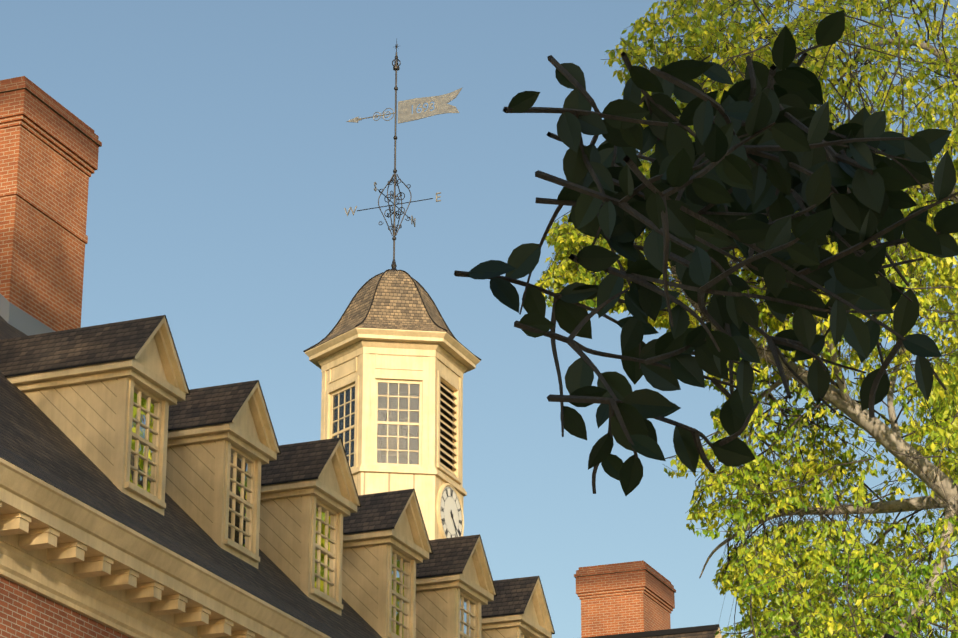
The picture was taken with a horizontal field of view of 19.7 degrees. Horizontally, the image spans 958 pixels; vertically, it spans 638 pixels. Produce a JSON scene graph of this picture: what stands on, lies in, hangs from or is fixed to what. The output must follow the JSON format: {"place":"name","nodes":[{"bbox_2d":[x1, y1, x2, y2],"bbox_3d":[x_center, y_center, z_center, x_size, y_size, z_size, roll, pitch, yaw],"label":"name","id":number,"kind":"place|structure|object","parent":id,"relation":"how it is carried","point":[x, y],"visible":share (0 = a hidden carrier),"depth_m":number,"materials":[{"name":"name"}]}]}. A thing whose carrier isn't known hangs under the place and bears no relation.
{"place":"outdoors","nodes":[
{"label":"outdoors","id":0,"kind":"place"},
{"bbox_2d":[0,0,957,637],"label":"sky","id":1,"kind":"structure","parent":0,"point":[230,161],"materials":[{"name":"blue"}]},
{"bbox_2d":[637,629,717,637],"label":"roof","id":2,"kind":"structure","parent":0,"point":[706,634],"depth_m":60.68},
{"bbox_2d":[574,560,675,637],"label":"chimney","id":3,"kind":"object","parent":2,"relation":"on","point":[627,597],"visible":0.98,"depth_m":79.08,"materials":[{"name":"brick"}]},
{"bbox_2d":[584,624,720,637],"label":"roof trim","id":4,"kind":"structure","parent":2,"relation":"on","point":[672,631],"depth_m":61.06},
{"bbox_2d":[454,10,957,637],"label":"leafy branch","id":5,"kind":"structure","parent":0,"point":[875,202],"depth_m":3.67,"materials":[{"name":"green plant"}]},
{"bbox_2d":[715,628,721,637],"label":"pavilion raking cornice","id":6,"kind":"structure","parent":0,"point":[719,635],"depth_m":60.62,"materials":[{"name":"beige wood"}]},
{"bbox_2d":[534,0,957,637],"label":"tree","id":7,"kind":"object","parent":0,"point":[862,560],"depth_m":29.54,"materials":[{"name":"green plant"}]},
{"bbox_2d":[891,136,957,637],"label":"tree","id":8,"kind":"object","parent":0,"point":[954,377],"visible":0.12,"depth_m":63.32,"materials":[{"name":"green plant"}]},
{"label":"ground","id":9,"kind":"structure","parent":0,"visible":0},
{"bbox_2d":[0,576,130,637],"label":"block brick walls","id":10,"kind":"structure","parent":9,"relation":"on","point":[25,612],"depth_m":35.69,"materials":[{"name":"red brick"}]},
{"bbox_2d":[0,458,330,637],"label":"cornice","id":11,"kind":"structure","parent":10,"relation":"attached to","point":[68,551],"depth_m":36.83,"materials":[{"name":"paint"}]},
{"bbox_2d":[0,316,381,637],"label":"roof","id":12,"kind":"structure","parent":10,"relation":"on","point":[36,441],"depth_m":40.56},
{"bbox_2d":[0,76,101,330],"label":"chimney","id":13,"kind":"object","parent":12,"relation":"on","point":[49,148],"visible":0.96,"depth_m":49.48,"materials":[{"name":"brick"}]},
{"bbox_2d":[0,294,55,335],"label":"chimney flashing","id":14,"kind":"object","parent":13,"relation":"attached to","point":[16,317],"visible":0.36,"depth_m":48.16,"materials":[{"name":"grey metal"}]},
{"bbox_2d":[23,379,508,637],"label":"dormer cheeks","id":15,"kind":"object","parent":12,"relation":"on","point":[82,417],"visible":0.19,"depth_m":44.18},
{"bbox_2d":[6,316,553,637],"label":"dormer trim","id":16,"kind":"structure","parent":12,"relation":"on","point":[152,370],"depth_m":45.15,"materials":[{"name":"beige wood"}]},
{"bbox_2d":[0,315,554,633],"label":"dormer roofs","id":17,"kind":"structure","parent":16,"relation":"on","point":[120,341],"depth_m":45.01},
{"bbox_2d":[130,388,525,637],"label":"dormer windows","id":18,"kind":"structure","parent":16,"relation":"in","point":[152,452],"depth_m":44.55,"materials":[{"name":"beige wood"}]},
{"bbox_2d":[305,327,479,496],"bbox_3d":[-2.071,2.492,65.533,3.672,3.420,4.240,-8,-22,21],"label":"cupola","id":19,"kind":"object","parent":12,"relation":"on","point":[364,362],"visible":0.58,"depth_m":64.55,"materials":[{"name":"beige wood"}]},
{"bbox_2d":[332,383,418,466],"bbox_3d":[-2.071,2.922,65.369,2.248,2.000,2.894,-8,-22,21],"label":"cupola glass","id":20,"kind":"object","parent":19,"relation":"in","point":[341,412],"visible":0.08,"depth_m":64.33,"materials":[{"name":"glass"}]},
{"bbox_2d":[305,270,480,360],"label":"cupola roof","id":21,"kind":"structure","parent":19,"relation":"on","point":[397,303],"depth_m":65.60,"materials":[{"name":"brown wood"}]},
{"bbox_2d":[303,269,481,359],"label":"cupola roof hips","id":22,"kind":"object","parent":21,"relation":"on","point":[372,302],"visible":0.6,"depth_m":66.27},
{"bbox_2d":[357,38,432,270],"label":"weather vane ironwork","id":23,"kind":"object","parent":21,"relation":"on","point":[396,68],"visible":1,"depth_m":67.64,"materials":[{"name":"metal"}]},
{"bbox_2d":[344,206,356,215],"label":"letter w","id":24,"kind":"object","parent":23,"relation":"attached to","point":[351,210],"visible":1,"depth_m":67.97,"materials":[{"name":"metal"}]},
{"bbox_2d":[346,108,394,122],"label":"weather vane arrow","id":25,"kind":"object","parent":23,"relation":"attached to","point":[356,120],"visible":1,"depth_m":68.61,"materials":[{"name":"metal"}]},
{"bbox_2d":[411,215,415,226],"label":"letter n","id":26,"kind":"object","parent":23,"relation":"attached to","point":[413,220],"visible":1,"depth_m":68.53,"materials":[{"name":"metal"}]},
{"bbox_2d":[398,87,462,123],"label":"weather vane flag","id":27,"kind":"object","parent":23,"relation":"attached to","point":[440,105],"visible":1,"depth_m":68.14,"materials":[{"name":"metal"}]},
{"bbox_2d":[377,402,415,462],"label":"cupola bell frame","id":28,"kind":"object","parent":19,"relation":"attached to","point":[379,445],"depth_m":65.13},
{"bbox_2d":[382,421,411,463],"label":"cupola bell","id":29,"kind":"object","parent":28,"relation":"hanging from","point":[393,446],"depth_m":65.13,"materials":[{"name":"grey metal"}]},
{"bbox_2d":[440,382,456,476],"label":"cupola louvres","id":30,"kind":"object","parent":19,"relation":"in","point":[446,428],"visible":0.33,"depth_m":65.11,"materials":[{"name":"beige wood"}]},
{"bbox_2d":[436,483,463,538],"bbox_3d":[-0.657,4.585,64.118,0.075,1.540,1.540,-8,-22,21],"label":"clock frame","id":31,"kind":"object","parent":19,"relation":"attached to","point":[443,487],"visible":0.71,"depth_m":63.60,"materials":[{"name":"beige wood"}]},
{"bbox_2d":[440,487,462,537],"bbox_3d":[-0.668,4.587,64.123,0.050,1.400,1.400,-8,-22,21],"label":"clock face","id":32,"kind":"object","parent":31,"relation":"in","point":[449,505],"visible":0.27,"depth_m":64.10},
{"bbox_2d":[440,487,462,536],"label":"clock numerals and hands","id":33,"kind":"object","parent":32,"relation":"attached to","point":[458,530],"visible":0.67,"depth_m":64.13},
{"bbox_2d":[352,472,462,539],"bbox_3d":[-2.071,5.159,64.515,2.979,2.290,3.440,-8,-22,21],"label":"cupola base","id":34,"kind":"object","parent":12,"relation":"on","point":[426,487],"visible":0.15,"depth_m":63.43,"materials":[{"name":"beige wood"}]}
]}

